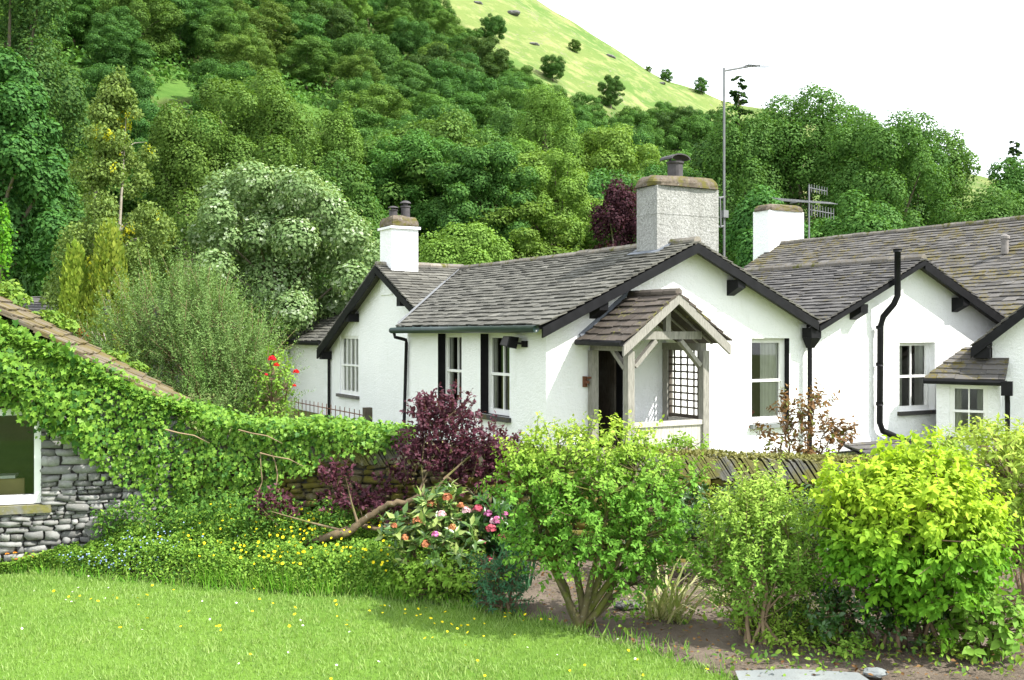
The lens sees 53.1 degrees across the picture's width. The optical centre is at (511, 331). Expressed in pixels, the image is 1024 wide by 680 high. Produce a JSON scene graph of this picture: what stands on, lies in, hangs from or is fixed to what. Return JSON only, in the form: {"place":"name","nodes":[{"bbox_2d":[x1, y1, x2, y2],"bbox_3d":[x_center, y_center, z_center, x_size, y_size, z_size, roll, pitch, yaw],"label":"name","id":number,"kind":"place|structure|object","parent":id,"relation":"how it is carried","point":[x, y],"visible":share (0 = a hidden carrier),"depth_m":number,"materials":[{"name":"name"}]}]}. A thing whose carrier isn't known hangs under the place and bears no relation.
{"place":"outdoors","nodes":[
{"label":"outdoors","id":0,"kind":"place"},
{"bbox_2d":[0,557,738,679],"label":"lawn","id":1,"kind":"structure","parent":0,"point":[345,654],"depth_m":7.91,"materials":[{"name":"green plant"}]},
{"bbox_2d":[55,0,996,392],"bbox_3d":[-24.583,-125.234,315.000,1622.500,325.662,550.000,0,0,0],"label":"hills","id":2,"kind":"structure","parent":0,"point":[591,64],"depth_m":355.27,"materials":[{"name":"green plant"}]},
{"bbox_2d":[0,0,95,202],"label":"beech tree","id":3,"kind":"object","parent":2,"relation":"on","point":[33,19],"visible":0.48,"depth_m":57.88,"materials":[{"name":"green plant"}]},
{"bbox_2d":[7,182,109,295],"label":"sycamore tree","id":4,"kind":"object","parent":2,"relation":"on","point":[28,284],"visible":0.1,"depth_m":44.76,"materials":[{"name":"green plant"}]},
{"bbox_2d":[61,0,106,48],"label":"ash tree","id":5,"kind":"object","parent":2,"relation":"on","point":[82,10],"visible":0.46,"depth_m":182.85,"materials":[{"name":"green plant"}]},
{"bbox_2d":[78,62,156,115],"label":"sycamore tree","id":6,"kind":"object","parent":2,"relation":"on","point":[95,76],"visible":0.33,"depth_m":145.08,"materials":[{"name":"green plant"}]},
{"bbox_2d":[88,5,146,64],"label":"sycamore tree","id":7,"kind":"object","parent":2,"relation":"on","point":[121,18],"visible":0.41,"depth_m":173.80,"materials":[{"name":"green plant"}]},
{"bbox_2d":[82,22,159,77],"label":"sycamore tree","id":8,"kind":"object","parent":2,"relation":"on","point":[120,47],"visible":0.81,"depth_m":165.36,"materials":[{"name":"green plant"}]},
{"bbox_2d":[100,100,162,154],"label":"sycamore tree","id":9,"kind":"object","parent":2,"relation":"on","point":[150,110],"visible":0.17,"depth_m":117.09,"materials":[{"name":"green plant"}]},
{"bbox_2d":[92,0,185,58],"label":"oak tree","id":10,"kind":"object","parent":2,"relation":"on","point":[153,34],"visible":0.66,"depth_m":185.22,"materials":[{"name":"green plant"}]},
{"bbox_2d":[130,95,227,321],"bbox_3d":[-18.997,-6.625,59.920,5.541,14.215,5.533,0,0,37],"label":"ash tree","id":11,"kind":"object","parent":2,"relation":"on","point":[195,165],"visible":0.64,"depth_m":59.41,"materials":[{"name":"green plant"}]},
{"bbox_2d":[149,0,213,61],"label":"sycamore tree","id":12,"kind":"object","parent":2,"relation":"on","point":[192,8],"visible":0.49,"depth_m":193.94,"materials":[{"name":"green plant"}]},
{"bbox_2d":[194,6,268,62],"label":"ash tree","id":13,"kind":"object","parent":2,"relation":"on","point":[216,24],"visible":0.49,"depth_m":188.60,"materials":[{"name":"green plant"}]},
{"bbox_2d":[150,66,321,307],"bbox_3d":[-16.596,-8.504,63.596,10.094,16.869,10.032,0,0,16],"label":"ash tree","id":14,"kind":"object","parent":2,"relation":"on","point":[278,111],"visible":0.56,"depth_m":62.60,"materials":[{"name":"green plant"}]},
{"bbox_2d":[214,26,283,84],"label":"oak tree","id":15,"kind":"object","parent":2,"relation":"on","point":[250,56],"visible":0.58,"depth_m":179.45,"materials":[{"name":"green plant"}]},
{"bbox_2d":[221,0,299,59],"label":"oak tree","id":16,"kind":"object","parent":2,"relation":"on","point":[262,23],"visible":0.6,"depth_m":204.28,"materials":[{"name":"green plant"}]},
{"bbox_2d":[275,12,337,73],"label":"sycamore tree","id":17,"kind":"object","parent":2,"relation":"on","point":[312,24],"visible":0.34,"depth_m":210.95,"materials":[{"name":"green plant"}]},
{"bbox_2d":[274,35,339,88],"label":"ash tree","id":18,"kind":"object","parent":2,"relation":"on","point":[313,69],"visible":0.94,"depth_m":200.52,"materials":[{"name":"green plant"}]},
{"bbox_2d":[277,148,388,289],"bbox_3d":[-10.094,-4.701,58.117,6.404,11.562,5.068,0,0,8],"label":"lime tree","id":19,"kind":"object","parent":2,"relation":"on","point":[372,213],"visible":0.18,"depth_m":57.59,"materials":[{"name":"green plant"}]},
{"bbox_2d":[299,101,367,200],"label":"willow tree","id":20,"kind":"object","parent":2,"relation":"on","point":[337,120],"visible":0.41,"depth_m":71.64,"materials":[{"name":"green plant"}]},
{"bbox_2d":[303,0,365,56],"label":"tree","id":21,"kind":"object","parent":2,"relation":"on","point":[339,19],"visible":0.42,"depth_m":222.17,"materials":[{"name":"green plant"}]},
{"bbox_2d":[57,2,617,338],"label":"woodland understory","id":22,"kind":"object","parent":2,"relation":"on","point":[77,56],"visible":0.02,"depth_m":184.03,"materials":[{"name":"green plant"}]},
{"bbox_2d":[330,46,384,100],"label":"oak tree","id":23,"kind":"object","parent":2,"relation":"on","point":[353,65],"visible":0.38,"depth_m":192.54,"materials":[{"name":"green plant"}]},
{"bbox_2d":[330,29,400,79],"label":"sycamore tree","id":24,"kind":"object","parent":2,"relation":"on","point":[385,57],"visible":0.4,"depth_m":207.22,"materials":[{"name":"green plant"}]},
{"bbox_2d":[337,82,412,128],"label":"oak tree","id":25,"kind":"object","parent":2,"relation":"on","point":[379,102],"visible":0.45,"depth_m":163.52,"materials":[{"name":"green plant"}]},
{"bbox_2d":[347,132,471,261],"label":"ash tree","id":26,"kind":"object","parent":2,"relation":"on","point":[416,173],"visible":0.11,"depth_m":72.10,"materials":[{"name":"green plant"}]},
{"bbox_2d":[360,128,462,252],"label":"sycamore tree","id":27,"kind":"object","parent":2,"relation":"on","point":[383,172],"visible":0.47,"depth_m":71.90,"materials":[{"name":"green plant"}]},
{"bbox_2d":[382,60,440,96],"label":"sycamore tree","id":28,"kind":"object","parent":2,"relation":"on","point":[406,69],"visible":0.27,"depth_m":199.17,"materials":[{"name":"green plant"}]},
{"bbox_2d":[389,15,435,57],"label":"sycamore tree","id":29,"kind":"object","parent":2,"relation":"on","point":[412,40],"visible":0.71,"depth_m":255.66,"materials":[{"name":"green plant"}]},
{"bbox_2d":[367,104,511,207],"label":"oak tree","id":30,"kind":"object","parent":2,"relation":"on","point":[445,126],"visible":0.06,"depth_m":87.70,"materials":[{"name":"green plant"}]},
{"bbox_2d":[412,57,467,95],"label":"sycamore tree","id":31,"kind":"object","parent":2,"relation":"on","point":[441,76],"visible":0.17,"depth_m":210.37,"materials":[{"name":"green plant"}]},
{"bbox_2d":[425,9,467,47],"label":"oak tree","id":32,"kind":"object","parent":2,"relation":"on","point":[450,27],"visible":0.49,"depth_m":272.99,"materials":[{"name":"green plant"}]},
{"bbox_2d":[418,216,513,264],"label":"lime tree","id":33,"kind":"object","parent":2,"relation":"on","point":[462,250],"visible":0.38,"depth_m":44.70,"materials":[{"name":"green plant"}]},
{"bbox_2d":[436,68,498,123],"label":"sycamore tree","id":34,"kind":"object","parent":2,"relation":"on","point":[476,85],"visible":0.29,"depth_m":198.85,"materials":[{"name":"green plant"}]},
{"bbox_2d":[450,33,509,83],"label":"yew tree","id":35,"kind":"object","parent":2,"relation":"on","point":[485,55],"visible":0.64,"depth_m":251.02,"materials":[{"name":"green plant"}]},
{"bbox_2d":[424,140,539,258],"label":"sycamore tree","id":36,"kind":"object","parent":2,"relation":"on","point":[467,173],"visible":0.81,"depth_m":68.73,"materials":[{"name":"green plant"}]},
{"bbox_2d":[471,103,534,141],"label":"sycamore tree","id":37,"kind":"object","parent":2,"relation":"on","point":[504,127],"visible":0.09,"depth_m":141.54,"materials":[{"name":"green plant"}]},
{"bbox_2d":[473,83,537,128],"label":"ash tree","id":38,"kind":"object","parent":2,"relation":"on","point":[504,96],"visible":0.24,"depth_m":182.28,"materials":[{"name":"green plant"}]},
{"bbox_2d":[455,199,583,261],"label":"lime tree","id":39,"kind":"object","parent":2,"relation":"on","point":[529,247],"visible":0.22,"depth_m":68.78,"materials":[{"name":"green plant"}]},
{"bbox_2d":[470,144,598,257],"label":"lime tree","id":40,"kind":"object","parent":2,"relation":"on","point":[527,159],"visible":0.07,"depth_m":82.58,"materials":[{"name":"green plant"}]},
{"bbox_2d":[503,83,586,168],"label":"lime tree","id":41,"kind":"object","parent":2,"relation":"on","point":[542,127],"visible":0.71,"depth_m":127.45,"materials":[{"name":"green plant"}]},
{"bbox_2d":[510,146,609,256],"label":"maple tree","id":42,"kind":"object","parent":2,"relation":"on","point":[562,176],"visible":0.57,"depth_m":74.99,"materials":[{"name":"green plant"}]},
{"bbox_2d":[586,174,636,249],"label":"copper beech tree","id":43,"kind":"object","parent":2,"relation":"on","point":[619,206],"visible":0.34,"depth_m":59.64,"materials":[{"name":"purple plant"}]},
{"bbox_2d":[565,122,663,189],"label":"lime tree","id":44,"kind":"object","parent":2,"relation":"on","point":[611,148],"visible":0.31,"depth_m":128.34,"materials":[{"name":"green plant"}]},
{"bbox_2d":[578,162,666,223],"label":"sycamore tree","id":45,"kind":"object","parent":2,"relation":"on","point":[594,182],"visible":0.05,"depth_m":94.18,"materials":[{"name":"green plant"}]},
{"bbox_2d":[661,112,713,154],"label":"ash tree","id":46,"kind":"object","parent":2,"relation":"on","point":[700,126],"visible":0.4,"depth_m":242.89,"materials":[{"name":"green plant"}]},
{"bbox_2d":[701,97,789,261],"bbox_3d":[13.498,-5.986,60.029,5.717,15.064,5.708,0,0,-17],"label":"ash tree","id":47,"kind":"object","parent":2,"relation":"on","point":[761,154],"visible":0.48,"depth_m":59.23,"materials":[{"name":"green plant"}]},
{"bbox_2d":[719,180,816,267],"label":"oak tree","id":48,"kind":"object","parent":2,"relation":"on","point":[742,240],"visible":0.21,"depth_m":47.54,"materials":[{"name":"green plant"}]},
{"bbox_2d":[727,82,874,231],"bbox_3d":[18.111,-6.754,62.434,10.184,16.474,7.912,0,0,13],"label":"ash tree","id":49,"kind":"object","parent":2,"relation":"on","point":[815,161],"visible":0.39,"depth_m":60.36,"materials":[{"name":"green plant"}]},
{"bbox_2d":[804,189,905,238],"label":"oak tree","id":50,"kind":"object","parent":2,"relation":"on","point":[867,221],"visible":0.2,"depth_m":46.90,"materials":[{"name":"green plant"}]},
{"bbox_2d":[812,105,964,234],"bbox_3d":[20.720,-5.375,56.844,7.913,14.507,7.488,0,0,-1],"label":"ash tree","id":51,"kind":"object","parent":2,"relation":"on","point":[869,145],"visible":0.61,"depth_m":55.54,"materials":[{"name":"green plant"}]},
{"bbox_2d":[883,136,965,225],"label":"ash tree","id":52,"kind":"object","parent":2,"relation":"on","point":[919,202],"visible":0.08,"depth_m":59.27,"materials":[{"name":"green plant"}]},
{"bbox_2d":[902,124,985,223],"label":"ash tree","id":53,"kind":"object","parent":2,"relation":"on","point":[959,168],"visible":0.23,"depth_m":61.10,"materials":[{"name":"green plant"}]},
{"bbox_2d":[949,180,1023,222],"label":"ash tree","id":54,"kind":"object","parent":2,"relation":"on","point":[989,207],"visible":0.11,"depth_m":52.95,"materials":[{"name":"green plant"}]},
{"bbox_2d":[975,153,1023,212],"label":"ash tree","id":55,"kind":"object","parent":2,"relation":"on","point":[1011,180],"visible":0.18,"depth_m":59.09,"materials":[{"name":"green plant"}]},
{"bbox_2d":[45,557,1023,679],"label":"soil bed","id":56,"kind":"object","parent":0,"point":[712,633],"visible":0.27,"depth_m":7.89,"materials":[{"name":"brown soil"}]},
{"bbox_2d":[89,485,355,558],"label":"nettles","id":57,"kind":"object","parent":56,"relation":"on","point":[183,511],"visible":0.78,"depth_m":10.26,"materials":[{"name":"green plant"}]},
{"bbox_2d":[0,506,480,607],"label":"leafy ground cover","id":58,"kind":"object","parent":56,"relation":"on","point":[53,558],"visible":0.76,"depth_m":9.93,"materials":[{"name":"green plant"}]},
{"bbox_2d":[186,525,441,599],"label":"long grass","id":59,"kind":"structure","parent":56,"relation":"on","point":[298,578],"depth_m":9.48,"materials":[{"name":"green plant"}]},
{"bbox_2d":[248,380,528,546],"bbox_3d":[-1.254,1.318,10.212,2.874,1.699,0.853,0,0,0],"label":"purple shrub","id":60,"kind":"object","parent":56,"relation":"on","point":[420,448],"visible":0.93,"depth_m":10.09,"materials":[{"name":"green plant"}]},
{"bbox_2d":[374,478,492,587],"bbox_3d":[-0.690,1.873,9.292,1.117,1.070,0.842,0,0,0],"label":"rhododendron","id":61,"kind":"object","parent":56,"relation":"on","point":[444,530],"visible":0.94,"depth_m":9.19,"materials":[{"name":"green plant"}]},
{"bbox_2d":[387,543,502,601],"bbox_3d":[-0.584,2.159,9.149,1.073,0.549,0.701,0,0,0],"label":"leafy mound","id":62,"kind":"object","parent":56,"relation":"on","point":[441,578],"visible":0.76,"depth_m":8.99,"materials":[{"name":"green plant"}]},
{"bbox_2d":[448,488,533,587],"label":"rhododendron","id":63,"kind":"object","parent":56,"relation":"on","point":[489,526],"visible":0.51,"depth_m":9.37,"materials":[{"name":"green plant"}]},
{"bbox_2d":[462,542,537,614],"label":"blue green plant","id":64,"kind":"object","parent":56,"relation":"on","point":[488,585],"visible":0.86,"depth_m":8.67,"materials":[{"name":"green plant"}]},
{"bbox_2d":[470,409,720,630],"bbox_3d":[0.684,1.529,8.226,2.036,1.798,1.286,0,0,0],"label":"multi stemmed shrub","id":65,"kind":"object","parent":56,"relation":"on","point":[535,460],"visible":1,"depth_m":8.10,"materials":[{"name":"green plant"}]},
{"bbox_2d":[605,546,756,624],"bbox_3d":[1.315,2.052,8.407,1.314,0.677,1.343,0,0,35],"label":"iris clump","id":66,"kind":"object","parent":56,"relation":"on","point":[665,612],"visible":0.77,"depth_m":8.34,"materials":[{"name":"green leaves"}]},
{"bbox_2d":[622,472,854,584],"bbox_3d":[2.287,1.880,9.751,2.546,1.067,0.981,0,0,0],"label":"wall foot shrub","id":67,"kind":"object","parent":56,"relation":"on","point":[688,495],"visible":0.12,"depth_m":9.65,"materials":[{"name":"green plant"}]},
{"bbox_2d":[678,450,847,645],"bbox_3d":[1.925,1.665,7.896,1.300,1.490,0.943,0,0,0],"label":"fresh green shrub","id":68,"kind":"object","parent":56,"relation":"on","point":[790,559],"visible":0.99,"depth_m":7.79,"materials":[{"name":"green plant"}]},
{"bbox_2d":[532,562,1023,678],"bbox_3d":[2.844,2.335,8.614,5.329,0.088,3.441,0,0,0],"label":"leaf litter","id":69,"kind":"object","parent":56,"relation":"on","point":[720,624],"visible":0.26,"depth_m":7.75,"materials":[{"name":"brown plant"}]},
{"bbox_2d":[751,621,822,655],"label":"groundcover tuft","id":70,"kind":"object","parent":56,"relation":"on","point":[802,640],"visible":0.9,"depth_m":7.61,"materials":[{"name":"green plant"}]},
{"bbox_2d":[558,558,1023,675],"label":"soil weeds","id":71,"kind":"object","parent":56,"relation":"on","point":[1019,659],"visible":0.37,"depth_m":7.36,"materials":[{"name":"brown soil"}]},
{"bbox_2d":[715,583,868,645],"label":"feathery weed","id":72,"kind":"object","parent":56,"relation":"on","point":[776,621],"visible":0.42,"depth_m":7.85,"materials":[{"name":"green plant"}]},
{"bbox_2d":[812,627,878,660],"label":"groundcover tuft","id":73,"kind":"object","parent":56,"relation":"on","point":[852,646],"visible":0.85,"depth_m":7.52,"materials":[{"name":"green plant"}]},
{"bbox_2d":[780,564,953,649],"bbox_3d":[2.734,2.066,7.738,1.412,0.690,0.779,0,0,0],"label":"dark leaved shrub","id":74,"kind":"object","parent":56,"relation":"on","point":[833,621],"visible":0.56,"depth_m":7.61,"materials":[{"name":"green plant"}]},
{"bbox_2d":[791,424,1023,659],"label":"golden shrub","id":75,"kind":"object","parent":56,"relation":"on","point":[882,533],"visible":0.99,"depth_m":7.32,"materials":[{"name":"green plant"}]},
{"bbox_2d":[918,575,1023,664],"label":"broad leaved plant","id":76,"kind":"object","parent":56,"relation":"on","point":[998,635],"visible":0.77,"depth_m":7.31,"materials":[{"name":"green plant"}]},
{"bbox_2d":[950,412,1023,605],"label":"edge shrub","id":77,"kind":"object","parent":56,"relation":"on","point":[1007,448],"visible":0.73,"depth_m":8.88,"materials":[{"name":"green plant"}]},
{"bbox_2d":[182,393,998,457],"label":"ground","id":78,"kind":"structure","parent":0,"point":[307,413],"depth_m":29.49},
{"bbox_2d":[0,47,74,286],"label":"sycamore tree","id":79,"kind":"object","parent":78,"relation":"on","point":[42,177],"visible":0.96,"depth_m":39.49,"materials":[{"name":"green plant"}]},
{"bbox_2d":[57,238,94,338],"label":"golden cypress","id":80,"kind":"object","parent":78,"relation":"on","point":[71,282],"visible":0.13,"depth_m":21.81,"materials":[{"name":"green plant"}]},
{"bbox_2d":[0,296,190,562],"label":"stone shed","id":81,"kind":"structure","parent":78,"relation":"on","point":[66,488],"depth_m":10.46,"materials":[{"name":"stone"}]},
{"bbox_2d":[0,396,65,514],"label":"window","id":82,"kind":"structure","parent":81,"relation":"in","point":[27,499],"depth_m":10.33,"materials":[{"name":"white paint"}]},
{"bbox_2d":[0,279,150,372],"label":"creeper","id":83,"kind":"object","parent":81,"relation":"on","point":[16,295],"visible":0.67,"depth_m":12.19,"materials":[{"name":"green plant"}]},
{"bbox_2d":[0,309,415,543],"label":"ivy","id":84,"kind":"object","parent":81,"relation":"attached to","point":[61,362],"visible":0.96,"depth_m":10.51,"materials":[{"name":"green plant"}]},
{"bbox_2d":[75,217,143,359],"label":"golden cypress","id":85,"kind":"object","parent":78,"relation":"on","point":[114,252],"visible":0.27,"depth_m":21.77,"materials":[{"name":"green plant"}]},
{"bbox_2d":[38,64,192,359],"bbox_3d":[-11.599,-2.698,29.776,4.593,10.199,3.968,0,0,0],"label":"birch tree","id":86,"kind":"object","parent":78,"relation":"on","point":[115,158],"visible":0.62,"depth_m":29.53,"materials":[{"name":"green plant"}]},
{"bbox_2d":[68,238,314,436],"bbox_3d":[-4.735,0.548,14.474,3.882,3.735,2.548,0,0,0],"label":"feathery shrub","id":87,"kind":"object","parent":78,"relation":"on","point":[224,369],"visible":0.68,"depth_m":14.21,"materials":[{"name":"green plant"}]},
{"bbox_2d":[232,342,299,418],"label":"climbing rose","id":88,"kind":"object","parent":78,"relation":"on","point":[277,386],"visible":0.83,"depth_m":13.93,"materials":[{"name":"green plant"}]},
{"bbox_2d":[180,157,379,397],"bbox_3d":[-7.081,-1.427,32.217,6.326,7.693,5.186,0,0,-25],"label":"whitebeam tree","id":89,"kind":"object","parent":78,"relation":"on","point":[303,229],"visible":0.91,"depth_m":30.99,"materials":[{"name":"green plant"}]},
{"bbox_2d":[272,311,341,414],"bbox_3d":[-3.695,0.454,32.400,6.560,3.893,5.240,0,0,-30],"label":"extension","id":90,"kind":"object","parent":78,"relation":"on","point":[314,374],"visible":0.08,"depth_m":30.77,"materials":[{"name":"slate"},{"name":"white painted render"}]},
{"bbox_2d":[316,201,462,424],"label":"cottage wing","id":91,"kind":"structure","parent":78,"relation":"on","point":[360,349],"depth_m":25.55,"materials":[{"name":"white paint"}]},
{"bbox_2d":[336,336,358,399],"bbox_3d":[-4.363,0.953,27.597,0.245,1.665,1.560,0,0,-30],"label":"window","id":92,"kind":"structure","parent":91,"relation":"in","point":[349,344],"depth_m":27.84,"materials":[{"name":"white paint"}]},
{"bbox_2d":[174,435,1023,566],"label":"garden wall","id":93,"kind":"structure","parent":78,"relation":"on","point":[799,465],"depth_m":10.62,"materials":[{"name":"stone"}]},
{"bbox_2d":[389,153,821,458],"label":"white cottage","id":94,"kind":"structure","parent":78,"relation":"on","point":[673,314],"depth_m":18.74,"materials":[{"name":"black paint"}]},
{"bbox_2d":[475,334,510,422],"bbox_3d":[-0.233,0.822,18.604,0.371,1.565,1.220,0,0,-30],"label":"window","id":95,"kind":"structure","parent":94,"relation":"in","point":[493,338],"depth_m":18.97,"materials":[{"name":"white paint"}]},
{"bbox_2d":[750,338,794,428],"bbox_3d":[4.835,0.977,19.611,1.060,1.695,0.516,0,0,-30],"label":"window","id":96,"kind":"structure","parent":94,"relation":"in","point":[771,379],"depth_m":19.73,"materials":[{"name":"white paint"}]},
{"bbox_2d":[748,378,860,459],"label":"copper brown shrub","id":97,"kind":"object","parent":78,"relation":"on","point":[804,413],"visible":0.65,"depth_m":11.34,"materials":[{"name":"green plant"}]},
{"bbox_2d":[744,249,1005,453],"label":"neighbour cottage","id":98,"kind":"structure","parent":78,"relation":"on","point":[896,329],"depth_m":21.30,"materials":[{"name":"dark slate"},{"name":"white painted render"},{"name":"black paint"}]},
{"bbox_2d":[897,342,935,415],"bbox_3d":[8.472,0.987,21.579,1.230,1.515,0.356,0,0,-30],"label":"window","id":99,"kind":"structure","parent":98,"relation":"in","point":[921,349],"depth_m":21.82,"materials":[{"name":"white paint"}]},
{"bbox_2d":[923,347,1019,451],"bbox_3d":[9.662,1.563,21.273,1.799,2.473,2.120,0,0,30],"label":"bay window","id":100,"kind":"structure","parent":98,"relation":"attached to","point":[952,377],"depth_m":20.75,"materials":[{"name":"paint"}]},
{"bbox_2d":[946,385,987,441],"bbox_3d":[9.241,1.657,20.711,0.820,1.115,0.235,0,0,30],"label":"window","id":101,"kind":"structure","parent":100,"relation":"in","point":[956,410],"depth_m":20.75,"materials":[{"name":"white paint"}]},
{"bbox_2d":[744,204,1023,316],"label":"range","id":102,"kind":"structure","parent":78,"relation":"on","point":[983,260],"depth_m":29.45,"materials":[{"name":"stone"}]},
{"bbox_2d":[970,305,1023,433],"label":"askew wing","id":103,"kind":"structure","parent":78,"relation":"on","point":[1005,337],"depth_m":20.77,"materials":[{"name":"white paint"}]},
{"bbox_2d":[538,0,1023,180],"label":"sky","id":104,"kind":"structure","parent":0,"point":[961,62],"materials":[{"name":"white"}]},
{"bbox_2d":[736,669,868,679],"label":"path","id":105,"kind":"structure","parent":0,"point":[791,674],"depth_m":6.93,"materials":[{"name":"grey stone"}]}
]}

